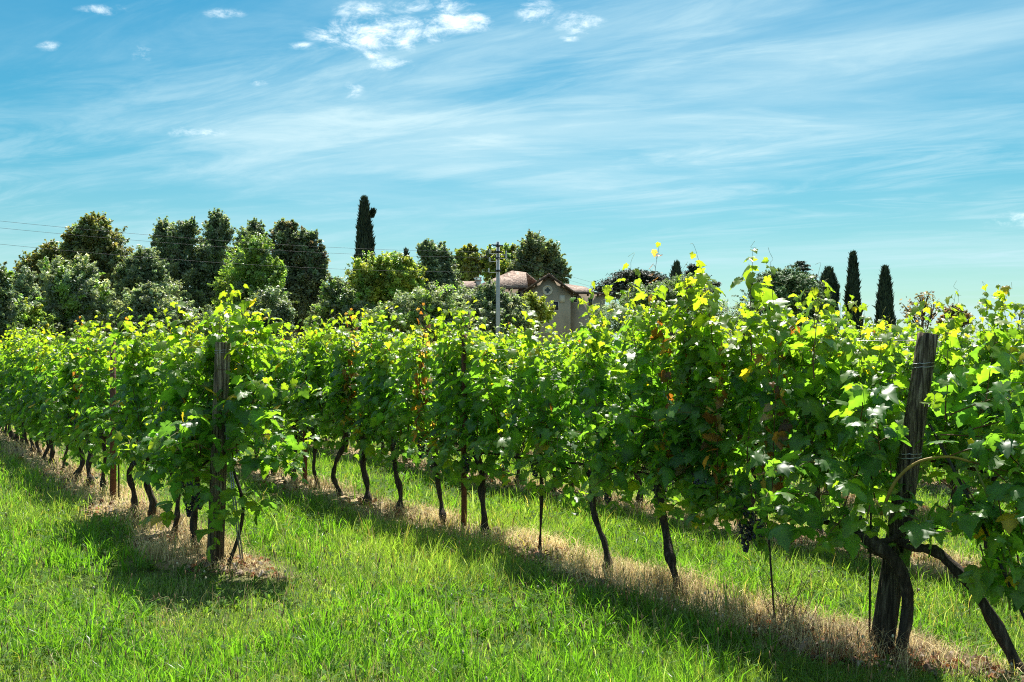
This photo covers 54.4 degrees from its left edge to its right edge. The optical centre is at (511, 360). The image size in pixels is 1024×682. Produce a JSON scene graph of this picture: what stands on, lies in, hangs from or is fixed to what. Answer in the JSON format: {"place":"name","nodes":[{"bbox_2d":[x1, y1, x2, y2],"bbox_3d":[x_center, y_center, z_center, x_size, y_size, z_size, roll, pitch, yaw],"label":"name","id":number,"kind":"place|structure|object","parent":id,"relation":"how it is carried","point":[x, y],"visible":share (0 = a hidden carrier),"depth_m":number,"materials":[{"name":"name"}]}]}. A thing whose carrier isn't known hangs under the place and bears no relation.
{"place":"outdoors","nodes":[
{"label":"outdoors","id":0,"kind":"place"},
{"bbox_2d":[0,427,1023,681],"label":"dry grass","id":1,"kind":"structure","parent":0,"point":[648,577],"depth_m":7.50,"materials":[{"name":"beige plant"}]},
{"bbox_2d":[0,365,1023,681],"bbox_3d":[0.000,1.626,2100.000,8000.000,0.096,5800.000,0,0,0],"label":"ground","id":2,"kind":"structure","parent":0,"point":[242,579],"depth_m":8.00,"materials":[{"name":"green plant"}]},
{"bbox_2d":[0,340,21,442],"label":"grapevine","id":3,"kind":"object","parent":2,"relation":"on","point":[16,437],"visible":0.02,"depth_m":19.15,"materials":[{"name":"green plant"}]},
{"bbox_2d":[0,322,24,439],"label":"grapevine","id":4,"kind":"object","parent":2,"relation":"on","point":[2,420],"visible":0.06,"depth_m":20.04,"materials":[{"name":"green plant"}]},
{"bbox_2d":[0,261,29,347],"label":"broadleaf tree","id":5,"kind":"object","parent":2,"relation":"on","point":[9,313],"visible":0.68,"depth_m":51.76,"materials":[{"name":"green plant"}]},
{"bbox_2d":[0,323,31,444],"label":"grapevine","id":6,"kind":"object","parent":2,"relation":"on","point":[8,378],"visible":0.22,"depth_m":18.45,"materials":[{"name":"green plant"}]},
{"bbox_2d":[0,324,47,447],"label":"grapevine","id":7,"kind":"object","parent":2,"relation":"on","point":[16,353],"visible":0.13,"depth_m":17.94,"materials":[{"name":"green plant"}]},
{"bbox_2d":[7,326,42,450],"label":"grapevine","id":8,"kind":"object","parent":2,"relation":"on","point":[22,364],"visible":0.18,"depth_m":17.34,"materials":[{"name":"green plant"}]},
{"bbox_2d":[10,265,40,310],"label":"laurel shrub","id":9,"kind":"object","parent":2,"relation":"on","point":[20,283],"visible":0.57,"depth_m":59.84,"materials":[{"name":"green plant"}]},
{"bbox_2d":[0,335,57,460],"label":"grapevine","id":10,"kind":"object","parent":2,"relation":"on","point":[29,412],"visible":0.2,"depth_m":15.96,"materials":[{"name":"green plant"}]},
{"bbox_2d":[11,322,58,455],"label":"grapevine","id":11,"kind":"object","parent":2,"relation":"on","point":[26,371],"visible":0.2,"depth_m":16.63,"materials":[{"name":"green plant"}]},
{"bbox_2d":[11,239,65,301],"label":"hornbeam tree","id":12,"kind":"object","parent":2,"relation":"on","point":[32,261],"visible":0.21,"depth_m":87.42,"materials":[{"name":"green plant"}]},
{"bbox_2d":[14,297,63,344],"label":"fig shrub","id":13,"kind":"object","parent":2,"relation":"on","point":[36,318],"visible":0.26,"depth_m":54.55,"materials":[{"name":"green plant"}]},
{"bbox_2d":[17,329,71,463],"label":"grapevine","id":14,"kind":"object","parent":2,"relation":"on","point":[34,397],"visible":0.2,"depth_m":15.45,"materials":[{"name":"green plant"}]},
{"bbox_2d":[36,345,68,471],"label":"grapevine","id":15,"kind":"object","parent":2,"relation":"on","point":[44,385],"visible":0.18,"depth_m":14.47,"materials":[{"name":"green plant"}]},
{"bbox_2d":[29,314,106,478],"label":"grapevine","id":16,"kind":"object","parent":2,"relation":"on","point":[65,383],"visible":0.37,"depth_m":13.35,"materials":[{"name":"green plant"}]},
{"bbox_2d":[33,252,117,345],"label":"olive tree","id":17,"kind":"object","parent":2,"relation":"on","point":[69,292],"visible":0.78,"depth_m":57.18,"materials":[{"name":"green plant"}]},
{"bbox_2d":[47,310,121,487],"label":"grapevine","id":18,"kind":"object","parent":2,"relation":"on","point":[78,403],"visible":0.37,"depth_m":12.61,"materials":[{"name":"green plant"}]},
{"bbox_2d":[58,321,122,494],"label":"grapevine","id":19,"kind":"object","parent":2,"relation":"on","point":[94,398],"visible":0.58,"depth_m":11.76,"materials":[{"name":"green plant"}]},
{"bbox_2d":[58,211,134,309],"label":"hornbeam tree","id":20,"kind":"object","parent":2,"relation":"on","point":[95,244],"visible":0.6,"depth_m":85.13,"materials":[{"name":"green plant"}]},
{"bbox_2d":[110,342,115,499],"bbox_3d":[-4.551,0.730,11.363,0.077,1.900,0.072,0,0,4],"label":"trellis post","id":21,"kind":"object","parent":2,"relation":"on","point":[112,471],"visible":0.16,"depth_m":11.33,"materials":[{"name":"wood"}]},
{"bbox_2d":[71,303,165,512],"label":"grapevine","id":22,"kind":"object","parent":2,"relation":"on","point":[120,424],"visible":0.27,"depth_m":10.21,"materials":[{"name":"green plant"}]},
{"bbox_2d":[94,301,183,523],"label":"grapevine","id":23,"kind":"object","parent":2,"relation":"on","point":[133,381],"visible":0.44,"depth_m":9.64,"materials":[{"name":"green plant"}]},
{"bbox_2d":[108,244,186,330],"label":"olive tree","id":24,"kind":"object","parent":2,"relation":"on","point":[138,271],"visible":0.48,"depth_m":71.57,"materials":[{"name":"green plant"}]},
{"bbox_2d":[99,280,201,341],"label":"fig shrub","id":25,"kind":"object","parent":2,"relation":"on","point":[145,300],"visible":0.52,"depth_m":57.40,"materials":[{"name":"green plant"}]},
{"bbox_2d":[102,316,208,537],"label":"grapevine","id":26,"kind":"object","parent":2,"relation":"on","point":[157,387],"visible":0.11,"depth_m":9.14,"materials":[{"name":"green plant"}]},
{"bbox_2d":[148,215,214,317],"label":"holm oak","id":27,"kind":"object","parent":2,"relation":"on","point":[180,267],"visible":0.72,"depth_m":79.20,"materials":[{"name":"green plant"}]},
{"bbox_2d":[136,291,260,551],"bbox_3d":[-2.645,0.541,8.350,0.976,2.310,1.406,0,0,-32],"label":"grapevine","id":28,"kind":"object","parent":2,"relation":"on","point":[199,460],"visible":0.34,"depth_m":8.10,"materials":[{"name":"green plant"}]},
{"bbox_2d":[188,207,235,316],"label":"holm oak","id":29,"kind":"object","parent":2,"relation":"on","point":[216,227],"visible":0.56,"depth_m":81.40,"materials":[{"name":"green plant"}]},
{"bbox_2d":[112,278,320,567],"bbox_3d":[-2.260,0.471,7.683,1.582,2.286,1.145,0,0,31],"label":"grapevine","id":30,"kind":"object","parent":2,"relation":"on","point":[237,409],"visible":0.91,"depth_m":7.64,"materials":[{"name":"green plant"}]},
{"bbox_2d":[206,342,230,567],"bbox_3d":[-2.316,0.784,7.860,0.195,1.865,0.140,0,0,0],"label":"vineyard post","id":31,"kind":"object","parent":2,"relation":"on","point":[222,379],"visible":0.57,"depth_m":7.80,"materials":[{"name":"brown wood"}]},
{"bbox_2d":[224,415,242,558],"bbox_3d":[-2.150,0.943,7.675,0.025,1.121,0.339,0,0,-39],"label":"anchor cable","id":32,"kind":"object","parent":31,"relation":"attached to","point":[238,529],"visible":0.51,"depth_m":7.62,"materials":[{"name":"metal"}]},
{"bbox_2d":[183,285,297,345],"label":"laurel shrub","id":33,"kind":"object","parent":2,"relation":"on","point":[276,304],"visible":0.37,"depth_m":59.51,"materials":[{"name":"green plant"}]},
{"bbox_2d":[223,217,271,267],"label":"holm oak","id":34,"kind":"object","parent":2,"relation":"on","point":[254,225],"visible":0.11,"depth_m":89.38,"materials":[{"name":"green plant"}]},
{"bbox_2d":[207,230,299,313],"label":"broadleaf tree","id":35,"kind":"object","parent":2,"relation":"on","point":[256,274],"visible":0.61,"depth_m":75.40,"materials":[{"name":"green plant"}]},
{"bbox_2d":[229,330,294,456],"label":"grapevine","id":36,"kind":"object","parent":2,"relation":"on","point":[257,401],"visible":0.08,"depth_m":14.32,"materials":[{"name":"green plant"}]},
{"bbox_2d":[243,333,300,475],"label":"grapevine","id":37,"kind":"object","parent":2,"relation":"on","point":[267,373],"visible":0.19,"depth_m":13.64,"materials":[{"name":"green plant"}]},
{"bbox_2d":[251,324,328,481],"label":"grapevine","id":38,"kind":"object","parent":2,"relation":"on","point":[287,370],"visible":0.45,"depth_m":13.11,"materials":[{"name":"green plant"}]},
{"bbox_2d":[266,217,330,337],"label":"oak","id":39,"kind":"object","parent":2,"relation":"on","point":[302,285],"visible":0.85,"depth_m":83.23,"materials":[{"name":"green plant"}]},
{"bbox_2d":[273,309,336,488],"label":"grapevine","id":40,"kind":"object","parent":2,"relation":"on","point":[311,402],"visible":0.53,"depth_m":12.26,"materials":[{"name":"green plant"}]},
{"bbox_2d":[303,341,306,484],"bbox_3d":[-2.658,0.719,12.793,0.062,1.950,0.073,0,0,14],"label":"trellis post","id":41,"kind":"object","parent":2,"relation":"on","point":[305,461],"visible":0.1,"depth_m":12.76,"materials":[{"name":"wood"}]},
{"bbox_2d":[270,304,388,495],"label":"grapevine","id":42,"kind":"object","parent":2,"relation":"on","point":[312,420],"visible":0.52,"depth_m":11.71,"materials":[{"name":"green plant"}]},
{"bbox_2d":[303,276,376,340],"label":"laurel tree","id":43,"kind":"object","parent":2,"relation":"on","point":[337,295],"visible":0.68,"depth_m":73.35,"materials":[{"name":"green plant"}]},
{"bbox_2d":[350,194,376,342],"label":"cypress tree","id":44,"kind":"object","parent":2,"relation":"on","point":[365,239],"visible":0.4,"depth_m":111.42,"materials":[{"name":"green plant"}]},
{"bbox_2d":[315,294,416,504],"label":"grapevine","id":45,"kind":"object","parent":2,"relation":"on","point":[365,453],"visible":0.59,"depth_m":11.16,"materials":[{"name":"green plant"}]},
{"bbox_2d":[344,250,428,340],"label":"robinia tree","id":46,"kind":"object","parent":2,"relation":"on","point":[372,282],"visible":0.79,"depth_m":75.13,"materials":[{"name":"green plant"}]},
{"bbox_2d":[347,325,437,514],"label":"grapevine","id":47,"kind":"object","parent":2,"relation":"on","point":[382,385],"visible":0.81,"depth_m":10.36,"materials":[{"name":"green plant"}]},
{"bbox_2d":[367,326,428,462],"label":"grapevine","id":48,"kind":"object","parent":2,"relation":"on","point":[424,338],"visible":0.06,"depth_m":15.63,"materials":[{"name":"green plant"}]},
{"bbox_2d":[360,280,474,344],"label":"olive tree","id":49,"kind":"object","parent":2,"relation":"on","point":[408,310],"visible":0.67,"depth_m":61.23,"materials":[{"name":"green plant"}]},
{"bbox_2d":[401,335,442,465],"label":"grapevine","id":50,"kind":"object","parent":2,"relation":"on","point":[434,372],"visible":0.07,"depth_m":14.87,"materials":[{"name":"green plant"}]},
{"bbox_2d":[385,287,488,528],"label":"grapevine","id":51,"kind":"object","parent":2,"relation":"on","point":[417,400],"visible":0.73,"depth_m":9.63,"materials":[{"name":"green plant"}]},
{"bbox_2d":[415,238,463,293],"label":"holm oak","id":52,"kind":"object","parent":2,"relation":"on","point":[440,264],"visible":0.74,"depth_m":81.33,"materials":[{"name":"green plant"}]},
{"bbox_2d":[430,316,482,448],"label":"grapevine","id":53,"kind":"object","parent":2,"relation":"on","point":[465,332],"visible":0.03,"depth_m":14.06,"materials":[{"name":"green plant"}]},
{"bbox_2d":[404,318,521,534],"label":"grapevine","id":54,"kind":"object","parent":2,"relation":"on","point":[486,408],"visible":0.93,"depth_m":8.88,"materials":[{"name":"green plant"}]},
{"bbox_2d":[461,335,466,532],"bbox_3d":[-0.445,0.731,9.289,0.052,1.950,0.068,0,0,20],"label":"trellis post","id":55,"kind":"object","parent":2,"relation":"on","point":[463,487],"visible":0.32,"depth_m":9.26,"materials":[{"name":"wood"}]},
{"bbox_2d":[452,243,483,280],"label":"chestnut tree","id":56,"kind":"object","parent":2,"relation":"on","point":[467,256],"visible":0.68,"depth_m":129.02,"materials":[{"name":"green plant"}]},
{"bbox_2d":[453,315,520,478],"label":"grapevine","id":57,"kind":"object","parent":2,"relation":"on","point":[493,339],"visible":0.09,"depth_m":13.39,"materials":[{"name":"green plant"}]},
{"bbox_2d":[484,242,506,339],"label":"utility pole","id":58,"kind":"object","parent":2,"relation":"on","point":[498,258],"visible":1,"depth_m":59.89,"materials":[{"name":"concrete"}]},
{"bbox_2d":[458,279,534,341],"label":"olive tree","id":59,"kind":"object","parent":2,"relation":"on","point":[513,306],"visible":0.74,"depth_m":67.27,"materials":[{"name":"green plant"}]},
{"bbox_2d":[478,242,516,280],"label":"chestnut tree","id":60,"kind":"object","parent":2,"relation":"on","point":[487,263],"visible":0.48,"depth_m":131.10,"materials":[{"name":"green plant"}]},
{"bbox_2d":[475,314,540,485],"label":"grapevine","id":61,"kind":"object","parent":2,"relation":"on","point":[515,330],"visible":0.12,"depth_m":12.91,"materials":[{"name":"green plant"}]},
{"bbox_2d":[0,438,1023,681],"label":"clover","id":62,"kind":"object","parent":2,"relation":"on","point":[20,608],"visible":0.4,"depth_m":6.58,"materials":[{"name":"green plant"}]},
{"bbox_2d":[0,451,1023,681],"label":"plantain","id":63,"kind":"object","parent":2,"relation":"on","point":[765,656],"visible":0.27,"depth_m":6.12,"materials":[{"name":"green plant"}]},
{"bbox_2d":[2,436,1023,681],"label":"fallen leaves","id":64,"kind":"object","parent":2,"relation":"on","point":[752,634],"visible":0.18,"depth_m":7.55,"materials":[{"name":"plant"}]},
{"bbox_2d":[458,271,609,345],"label":"farm villa","id":65,"kind":"object","parent":2,"relation":"on","point":[549,286],"visible":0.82,"depth_m":108.72,"materials":[{"name":"paint"}]},
{"bbox_2d":[521,291,555,334],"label":"laurel shrub","id":66,"kind":"object","parent":2,"relation":"on","point":[540,307],"visible":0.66,"depth_m":71.50,"materials":[{"name":"green plant"}]},
{"bbox_2d":[505,229,572,283],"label":"plane tree","id":67,"kind":"object","parent":2,"relation":"on","point":[539,252],"visible":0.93,"depth_m":127.02,"materials":[{"name":"green plant"}]},
{"bbox_2d":[483,297,609,548],"bbox_3d":[0.258,0.572,8.176,0.832,2.197,1.408,0,0,-32],"label":"grapevine","id":68,"kind":"object","parent":2,"relation":"on","point":[539,396],"visible":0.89,"depth_m":8.00,"materials":[{"name":"green plant"}]},
{"bbox_2d":[518,332,581,490],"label":"grapevine","id":69,"kind":"object","parent":2,"relation":"on","point":[553,352],"visible":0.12,"depth_m":11.91,"materials":[{"name":"green plant"}]},
{"bbox_2d":[551,313,624,497],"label":"grapevine","id":70,"kind":"object","parent":2,"relation":"on","point":[574,335],"visible":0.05,"depth_m":11.57,"materials":[{"name":"green plant"}]},
{"bbox_2d":[555,276,671,575],"bbox_3d":[0.758,0.525,7.376,0.910,2.306,1.318,0,0,5],"label":"grapevine","id":71,"kind":"object","parent":2,"relation":"on","point":[599,385],"visible":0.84,"depth_m":7.32,"materials":[{"name":"green plant"}]},
{"bbox_2d":[591,267,672,313],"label":"cedar tree","id":72,"kind":"object","parent":2,"relation":"on","point":[646,278],"visible":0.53,"depth_m":118.44,"materials":[{"name":"green plant"}]},
{"bbox_2d":[593,295,673,508],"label":"grapevine","id":73,"kind":"object","parent":2,"relation":"on","point":[628,392],"visible":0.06,"depth_m":10.81,"materials":[{"name":"green plant"}]},
{"bbox_2d":[585,297,749,336],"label":"evergreen shrub","id":74,"kind":"object","parent":2,"relation":"on","point":[616,326],"visible":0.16,"depth_m":97.07,"materials":[{"name":"green plant"}]},
{"bbox_2d":[617,272,720,335],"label":"evergreen shrub","id":75,"kind":"object","parent":2,"relation":"on","point":[672,293],"visible":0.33,"depth_m":79.49,"materials":[{"name":"green plant"}]},
{"bbox_2d":[555,242,796,595],"bbox_3d":[1.107,0.433,6.811,1.174,2.504,1.320,0,0,-32],"label":"grapevine","id":76,"kind":"object","parent":2,"relation":"on","point":[661,476],"visible":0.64,"depth_m":6.79,"materials":[{"name":"green plant"}]},
{"bbox_2d":[669,259,682,343],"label":"cypress tree","id":77,"kind":"object","parent":2,"relation":"on","point":[676,267],"visible":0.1,"depth_m":169.48,"materials":[{"name":"green plant"}]},
{"bbox_2d":[635,323,728,514],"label":"grapevine","id":78,"kind":"object","parent":2,"relation":"on","point":[675,347],"visible":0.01,"depth_m":10.11,"materials":[{"name":"green plant"}]},
{"bbox_2d":[682,263,720,286],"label":"cedar tree","id":79,"kind":"object","parent":2,"relation":"on","point":[691,267],"visible":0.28,"depth_m":139.53,"materials":[{"name":"green plant"}]},
{"bbox_2d":[723,292,802,521],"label":"grapevine","id":80,"kind":"object","parent":2,"relation":"on","point":[742,305],"visible":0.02,"depth_m":9.34,"materials":[{"name":"green plant"}]},
{"bbox_2d":[763,475,774,615],"bbox_3d":[1.574,1.205,6.078,0.013,1.001,0.111,0,0,-32],"label":"vine stake","id":81,"kind":"object","parent":2,"relation":"on","point":[770,564],"visible":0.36,"depth_m":6.07,"materials":[{"name":"metal"}]},
{"bbox_2d":[732,263,830,329],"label":"stone pine","id":82,"kind":"object","parent":2,"relation":"on","point":[798,282],"visible":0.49,"depth_m":88.96,"materials":[{"name":"green plant"}]},
{"bbox_2d":[752,549,831,628],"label":"dry weed","id":83,"kind":"object","parent":2,"relation":"on","point":[785,602],"visible":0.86,"depth_m":5.93,"materials":[{"name":"plant"}]},
{"bbox_2d":[788,261,821,326],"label":"cedar tree","id":84,"kind":"object","parent":2,"relation":"on","point":[802,265],"visible":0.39,"depth_m":134.54,"materials":[{"name":"green plant"}]},
{"bbox_2d":[641,241,972,664],"bbox_3d":[1.649,0.446,5.959,1.134,2.442,2.320,0,0,-16],"label":"grapevine","id":85,"kind":"object","parent":2,"relation":"on","point":[798,403],"visible":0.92,"depth_m":5.78,"materials":[{"name":"green plant"}]},
{"bbox_2d":[748,290,902,536],"bbox_3d":[2.703,0.505,8.705,0.933,2.366,1.344,0,0,-32],"label":"grapevine","id":86,"kind":"object","parent":2,"relation":"on","point":[798,304],"visible":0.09,"depth_m":8.64,"materials":[{"name":"green plant"}]},
{"bbox_2d":[817,265,840,329],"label":"cypress tree","id":87,"kind":"object","parent":2,"relation":"on","point":[831,275],"visible":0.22,"depth_m":149.14,"materials":[{"name":"green plant"}]},
{"bbox_2d":[842,249,863,340],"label":"cypress tree","id":88,"kind":"object","parent":2,"relation":"on","point":[852,286],"visible":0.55,"depth_m":149.33,"materials":[{"name":"green plant"}]},
{"bbox_2d":[868,476,871,645],"bbox_3d":[1.965,1.051,5.458,0.013,1.300,0.031,0,0,-32],"label":"vine stake","id":89,"kind":"object","parent":2,"relation":"on","point":[869,616],"visible":0.28,"depth_m":5.46,"materials":[{"name":"metal"}]},
{"bbox_2d":[872,264,897,327],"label":"cypress tree","id":90,"kind":"object","parent":2,"relation":"on","point":[884,296],"visible":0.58,"depth_m":144.32,"materials":[{"name":"green plant"}]},
{"bbox_2d":[857,312,933,412],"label":"grapevine","id":91,"kind":"object","parent":2,"relation":"on","point":[896,361],"visible":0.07,"depth_m":10.61,"materials":[{"name":"green plant"}]},
{"bbox_2d":[868,332,937,659],"bbox_3d":[2.114,0.780,5.400,0.388,1.868,0.131,0,0,0],"label":"vineyard post","id":92,"kind":"object","parent":2,"relation":"on","point":[887,607],"visible":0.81,"depth_m":5.35,"materials":[{"name":"brown wood"}]},
{"bbox_2d":[929,424,1023,619],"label":"anchor cable","id":93,"kind":"object","parent":92,"relation":"attached to","point":[965,493],"visible":0.51,"depth_m":5.10,"materials":[{"name":"grey metal"}]},
{"bbox_2d":[863,312,943,399],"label":"grapevine","id":94,"kind":"object","parent":2,"relation":"on","point":[913,328],"visible":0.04,"depth_m":13.17,"materials":[{"name":"green plant"}]},
{"bbox_2d":[837,282,1004,493],"bbox_3d":[3.201,0.539,8.020,0.982,2.286,1.207,0,0,-32],"label":"grapevine","id":95,"kind":"object","parent":2,"relation":"on","point":[905,333],"visible":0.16,"depth_m":7.83,"materials":[{"name":"green plant"}]},
{"bbox_2d":[899,291,944,331],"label":"sparse tree","id":96,"kind":"object","parent":2,"relation":"on","point":[922,319],"visible":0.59,"depth_m":94.90,"materials":[{"name":"green plant"}]},
{"bbox_2d":[891,332,998,509],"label":"grapevine","id":97,"kind":"object","parent":2,"relation":"on","point":[975,400],"visible":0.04,"depth_m":10.24,"materials":[{"name":"green plant"}]},
{"bbox_2d":[936,303,975,327],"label":"sparse tree","id":98,"kind":"object","parent":2,"relation":"on","point":[968,316],"visible":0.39,"depth_m":96.53,"materials":[{"name":"green plant"}]},
{"bbox_2d":[894,319,1023,675],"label":"grapevine","id":99,"kind":"object","parent":2,"relation":"on","point":[983,581],"visible":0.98,"depth_m":5.02,"materials":[{"name":"green plant"}]},
{"bbox_2d":[921,282,1023,566],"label":"grapevine","id":100,"kind":"object","parent":2,"relation":"on","point":[1001,307],"visible":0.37,"depth_m":7.39,"materials":[{"name":"green plant"}]},
{"bbox_2d":[1002,301,1023,466],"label":"grapevine","id":101,"kind":"object","parent":2,"relation":"on","point":[1015,352],"visible":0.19,"depth_m":9.58,"materials":[{"name":"green plant"}]},
{"bbox_2d":[0,449,1023,681],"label":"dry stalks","id":102,"kind":"object","parent":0,"point":[222,622],"visible":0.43,"depth_m":6.14,"materials":[{"name":"plant"}]},
{"bbox_2d":[0,0,1023,356],"label":"sky","id":103,"kind":"structure","parent":0,"point":[890,132],"materials":[{"name":"blue"}]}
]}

